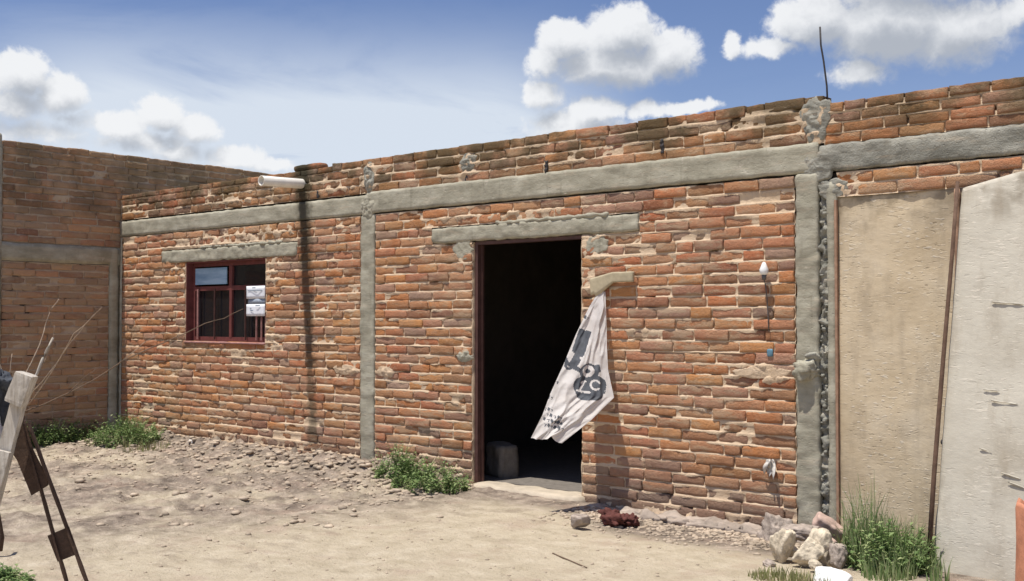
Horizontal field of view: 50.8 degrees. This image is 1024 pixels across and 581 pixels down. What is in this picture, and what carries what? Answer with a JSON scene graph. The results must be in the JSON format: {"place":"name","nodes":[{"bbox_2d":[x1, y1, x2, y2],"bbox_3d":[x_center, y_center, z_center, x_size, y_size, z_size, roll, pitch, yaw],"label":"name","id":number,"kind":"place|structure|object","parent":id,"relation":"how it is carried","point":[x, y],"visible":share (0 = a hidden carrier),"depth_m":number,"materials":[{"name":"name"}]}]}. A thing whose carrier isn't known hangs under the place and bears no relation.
{"place":"outdoors","nodes":[
{"label":"outdoors","id":0,"kind":"place"},
{"bbox_2d":[0,430,997,580],"bbox_3d":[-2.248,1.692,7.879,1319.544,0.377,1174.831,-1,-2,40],"label":"ground","id":1,"kind":"structure","parent":0,"point":[116,541],"depth_m":7.51,"materials":[{"name":"beige soil"}]},
{"bbox_2d":[0,515,4,551],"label":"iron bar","id":2,"kind":"object","parent":1,"relation":"on","point":[2,537],"visible":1,"depth_m":6.70,"materials":[{"name":"metal"}]},
{"bbox_2d":[0,562,36,580],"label":"weed clump","id":3,"kind":"object","parent":1,"relation":"on","point":[7,574],"visible":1,"depth_m":6.05,"materials":[{"name":"green plant"}]},
{"bbox_2d":[0,371,88,580],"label":"trestle","id":4,"kind":"object","parent":1,"relation":"on","point":[15,440],"visible":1,"depth_m":5.02,"materials":[{"name":"wood"}]},
{"bbox_2d":[0,369,12,426],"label":"cloth bundle","id":5,"kind":"object","parent":4,"relation":"on","point":[6,378],"visible":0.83,"depth_m":5.07,"materials":[{"name":"grey fabric"}]},
{"bbox_2d":[0,420,2,437],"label":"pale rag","id":6,"kind":"object","parent":5,"relation":"hanging from","point":[1,428],"visible":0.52,"depth_m":5.06,"materials":[{"name":"fabric"}]},
{"bbox_2d":[26,417,107,448],"bbox_3d":[-5.430,1.656,12.598,0.479,0.394,1.584,-1,-2,40],"label":"weed clump","id":7,"kind":"object","parent":1,"relation":"on","point":[50,436],"visible":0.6,"depth_m":12.66,"materials":[{"name":"green plant"}]},
{"bbox_2d":[0,299,241,497],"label":"dry branches","id":8,"kind":"object","parent":1,"relation":"on","point":[42,359],"visible":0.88,"depth_m":5.29,"materials":[{"name":"brown wood"}]},
{"bbox_2d":[84,408,166,448],"bbox_3d":[-4.481,1.602,12.412,1.101,0.463,0.853,-1,-2,40],"label":"weed clump","id":9,"kind":"object","parent":1,"relation":"on","point":[132,430],"visible":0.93,"depth_m":12.30,"materials":[{"name":"green plant"}]},
{"bbox_2d":[0,133,273,442],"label":"brick wall","id":10,"kind":"structure","parent":1,"relation":"on","point":[60,216],"depth_m":12.99,"materials":[{"name":"brick"}]},
{"bbox_2d":[115,436,170,452],"bbox_3d":[-4.117,1.719,11.981,0.957,0.196,0.510,-1,-2,40],"label":"grass tuft","id":11,"kind":"object","parent":1,"relation":"on","point":[142,446],"visible":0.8,"depth_m":11.89,"materials":[{"name":"green plant"}]},
{"bbox_2d":[369,441,423,478],"bbox_3d":[-1.056,1.528,9.692,0.456,0.347,0.503,-1,-2,40],"label":"weed clump","id":12,"kind":"object","parent":1,"relation":"on","point":[399,466],"visible":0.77,"depth_m":9.66,"materials":[{"name":"green plant"}]},
{"bbox_2d":[385,456,473,493],"bbox_3d":[-0.727,1.596,9.411,0.823,0.324,0.653,-1,-2,40],"label":"weed clump","id":13,"kind":"object","parent":1,"relation":"on","point":[429,476],"visible":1,"depth_m":9.32,"materials":[{"name":"green plant"}]},
{"bbox_2d":[442,480,471,491],"bbox_3d":[-0.482,1.691,9.384,0.275,0.118,0.242,-1,-2,40],"label":"grass tuft","id":14,"kind":"object","parent":1,"relation":"on","point":[459,486],"visible":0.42,"depth_m":9.37,"materials":[{"name":"green plant"}]},
{"bbox_2d":[0,428,985,580],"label":"earth clods","id":15,"kind":"object","parent":1,"relation":"on","point":[753,542],"visible":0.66,"depth_m":9.18,"materials":[{"name":"beige soil"}]},
{"bbox_2d":[552,553,586,567],"bbox_3d":[0.352,1.660,6.631,0.010,0.015,0.470,1,-2,-24],"label":"fallen twig","id":16,"kind":"object","parent":1,"relation":"on","point":[568,560],"visible":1,"depth_m":6.63,"materials":[{"name":"wood"}]},
{"bbox_2d":[118,27,1023,542],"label":"brick house","id":17,"kind":"structure","parent":1,"relation":"on","point":[430,305],"depth_m":9.31,"materials":[{"name":"orange brick"}]},
{"bbox_2d":[184,258,265,344],"bbox_3d":[-3.193,0.132,12.140,1.514,0.944,0.170,-1,-2,40],"label":"window","id":18,"kind":"structure","parent":17,"relation":"in","point":[204,304],"depth_m":12.25,"materials":[{"name":"red paint"}]},
{"bbox_2d":[246,286,264,298],"bbox_3d":[-2.803,0.020,11.785,0.335,0.140,0.016,-1,-2,40],"label":"paper notice","id":19,"kind":"object","parent":17,"relation":"attached to","point":[255,292],"visible":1,"depth_m":11.79,"materials":[{"name":"white paper"}]},
{"bbox_2d":[246,304,264,315],"bbox_3d":[-2.803,0.215,11.780,0.335,0.130,0.017,-1,-2,40],"label":"paper notice","id":20,"kind":"object","parent":17,"relation":"attached to","point":[255,309],"visible":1,"depth_m":11.79,"materials":[{"name":"white paper"}]},
{"bbox_2d":[248,299,265,303],"bbox_3d":[-2.789,0.120,11.782,0.305,0.061,0.009,-1,-2,40],"label":"grey card","id":21,"kind":"object","parent":17,"relation":"attached to","point":[256,301],"visible":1,"depth_m":11.78,"materials":[{"name":"white paper"}]},
{"bbox_2d":[294,163,327,171],"bbox_3d":[-2.103,-1.285,11.267,0.430,0.072,0.134,-1,-2,40],"label":"loose brick","id":22,"kind":"object","parent":17,"relation":"on","point":[309,167],"visible":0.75,"depth_m":11.18,"materials":[{"name":"orange brick"}]},
{"bbox_2d":[485,441,518,477],"bbox_3d":[-0.095,1.591,10.079,0.222,0.352,0.324,1,-2,-31],"label":"concrete block","id":23,"kind":"object","parent":17,"relation":"on","point":[502,459],"depth_m":9.96,"materials":[{"name":"grey concrete"}]},
{"bbox_2d":[590,271,634,295],"bbox_3d":[0.804,-0.051,8.672,0.417,0.195,0.034,-1,-2,40],"label":"wooden peg board","id":24,"kind":"object","parent":17,"relation":"attached to","point":[600,284],"visible":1,"depth_m":8.69,"materials":[{"name":"beige wood"}]},
{"bbox_2d":[531,291,613,442],"bbox_3d":[0.448,0.584,8.499,0.721,1.198,0.330,1,-2,-22],"label":"woven sack","id":25,"kind":"object","parent":24,"relation":"hanging from","point":[581,395],"visible":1,"depth_m":8.51,"materials":[{"name":"white fabric"}]},
{"bbox_2d":[759,262,768,331],"bbox_3d":[1.824,0.046,7.797,0.066,0.505,0.067,0,-2,17],"label":"wall lamp","id":26,"kind":"object","parent":17,"relation":"attached to","point":[763,269],"visible":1,"depth_m":7.79,"materials":[{"name":"white plastic"}]},
{"bbox_2d":[763,459,775,478],"bbox_3d":[1.853,1.283,7.760,0.102,0.144,0.055,-1,-2,40],"label":"plastic scrap","id":27,"kind":"object","parent":17,"relation":"attached to","point":[769,465],"visible":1,"depth_m":7.75,"materials":[{"name":"white plastic"}]},
{"bbox_2d":[767,349,772,356],"bbox_3d":[1.868,0.451,7.803,0.047,0.057,0.018,-1,-2,40],"label":"junction box","id":28,"kind":"object","parent":17,"relation":"attached to","point":[769,352],"visible":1,"depth_m":7.80,"materials":[{"name":"blue plastic"}]},
{"bbox_2d":[571,514,590,527],"bbox_3d":[0.485,1.657,7.739,0.117,0.095,0.122,1,-2,-42],"label":"stone","id":29,"kind":"object","parent":1,"relation":"on","point":[580,520],"visible":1,"depth_m":7.71,"materials":[{"name":"grey stone"}]},
{"bbox_2d":[597,507,639,527],"bbox_3d":[0.772,1.692,7.992,0.344,0.157,0.237,-1,-2,40],"label":"crumpled cloth","id":30,"kind":"object","parent":1,"relation":"on","point":[612,518],"visible":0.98,"depth_m":7.92,"materials":[{"name":"red fabric"}]},
{"bbox_2d":[763,558,775,566],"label":"stone","id":31,"kind":"object","parent":1,"relation":"on","point":[767,562],"visible":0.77,"depth_m":6.54,"materials":[{"name":"grey stone"}]},
{"bbox_2d":[757,512,792,540],"bbox_3d":[1.839,1.693,7.537,0.273,0.269,0.176,-1,-2,40],"label":"stone","id":32,"kind":"object","parent":1,"relation":"on","point":[771,524],"visible":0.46,"depth_m":7.52,"materials":[{"name":"grey stone"}]},
{"bbox_2d":[769,528,795,563],"bbox_3d":[1.685,1.592,6.692,0.121,0.250,0.157,1,-2,-22],"label":"stone","id":33,"kind":"object","parent":1,"relation":"on","point":[782,543],"visible":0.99,"depth_m":6.65,"materials":[{"name":"stone"}]},
{"bbox_2d":[747,565,837,580],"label":"grass tuft","id":34,"kind":"object","parent":1,"relation":"on","point":[781,575],"visible":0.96,"depth_m":6.18,"materials":[{"name":"green plant"}]},
{"bbox_2d":[790,546,798,556],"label":"stone","id":35,"kind":"object","parent":1,"relation":"on","point":[795,549],"visible":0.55,"depth_m":6.68,"materials":[{"name":"stone"}]},
{"bbox_2d":[791,537,824,567],"bbox_3d":[1.805,1.600,6.551,0.188,0.197,0.143,-1,-2,40],"label":"stone","id":36,"kind":"object","parent":1,"relation":"on","point":[807,551],"visible":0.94,"depth_m":6.53,"materials":[{"name":"stone"}]},
{"bbox_2d":[808,558,822,569],"bbox_3d":[1.807,1.630,6.409,0.091,0.063,0.064,-1,-2,40],"label":"stone","id":37,"kind":"object","parent":1,"relation":"on","point":[813,564],"visible":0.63,"depth_m":6.40,"materials":[{"name":"stone"}]},
{"bbox_2d":[809,528,833,566],"bbox_3d":[1.908,1.589,6.670,0.146,0.226,0.182,0,-2,-12],"label":"stone","id":38,"kind":"object","parent":1,"relation":"on","point":[822,537],"visible":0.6,"depth_m":6.60,"materials":[{"name":"stone"}]},
{"bbox_2d":[778,523,818,540],"bbox_3d":[1.839,1.550,6.910,0.255,0.104,0.198,-1,-2,24],"label":"stone","id":39,"kind":"object","parent":38,"relation":"on","point":[802,531],"visible":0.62,"depth_m":6.83,"materials":[{"name":"grey stone"}]},
{"bbox_2d":[812,512,842,541],"bbox_3d":[2.042,1.528,6.962,0.214,0.188,0.133,0,-2,7],"label":"brick fragment","id":40,"kind":"object","parent":39,"relation":"on","point":[821,520],"visible":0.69,"depth_m":6.92,"materials":[{"name":"brick"}]},
{"bbox_2d":[814,566,852,580],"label":"stone","id":41,"kind":"object","parent":1,"relation":"on","point":[833,574],"visible":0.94,"depth_m":6.08,"materials":[{"name":"white stone"}]},
{"bbox_2d":[828,543,848,568],"bbox_3d":[1.981,1.630,6.564,0.109,0.182,0.119,-1,-2,40],"label":"stone","id":42,"kind":"object","parent":1,"relation":"on","point":[838,553],"visible":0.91,"depth_m":6.53,"materials":[{"name":"grey stone"}]},
{"bbox_2d":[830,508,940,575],"bbox_3d":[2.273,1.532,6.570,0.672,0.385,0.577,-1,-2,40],"label":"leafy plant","id":43,"kind":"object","parent":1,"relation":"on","point":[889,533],"visible":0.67,"depth_m":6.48,"materials":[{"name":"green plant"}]},
{"bbox_2d":[834,187,962,548],"bbox_3d":[2.583,0.610,7.186,0.893,2.562,0.109,-1,-2,40],"label":"board panel","id":44,"kind":"object","parent":1,"relation":"on","point":[892,250],"visible":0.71,"depth_m":7.25,"materials":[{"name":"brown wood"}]},
{"bbox_2d":[926,554,952,580],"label":"grass tuft","id":45,"kind":"object","parent":1,"relation":"on","point":[935,577],"visible":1,"depth_m":6.18,"materials":[{"name":"green plant"}]},
{"bbox_2d":[927,181,959,570],"bbox_3d":[2.688,0.525,6.734,0.435,2.455,0.037,1,-2,-39],"label":"thin pole","id":46,"kind":"object","parent":1,"relation":"on","point":[938,423],"visible":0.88,"depth_m":6.72,"materials":[{"name":"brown wood"}]},
{"bbox_2d":[934,171,1023,580],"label":"board panel","id":47,"kind":"object","parent":1,"relation":"on","point":[981,489],"visible":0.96,"depth_m":6.60,"materials":[{"name":"beige wood"}]},
{"bbox_2d":[1015,498,1023,580],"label":"clay pipe","id":48,"kind":"object","parent":1,"relation":"on","point":[1019,564],"visible":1,"depth_m":5.55,"materials":[{"name":"orange ceramic"}]},
{"bbox_2d":[0,0,1023,173],"label":"sky","id":49,"kind":"structure","parent":0,"point":[264,86],"materials":[{"name":"blue"}]},
{"bbox_2d":[831,478,943,574],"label":"tall grass","id":50,"kind":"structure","parent":0,"point":[850,533],"depth_m":6.67,"materials":[{"name":"green plant"}]},
{"bbox_2d":[861,548,918,580],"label":"tall grass","id":51,"kind":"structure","parent":0,"point":[869,572],"depth_m":6.24,"materials":[{"name":"green plant"}]}
]}

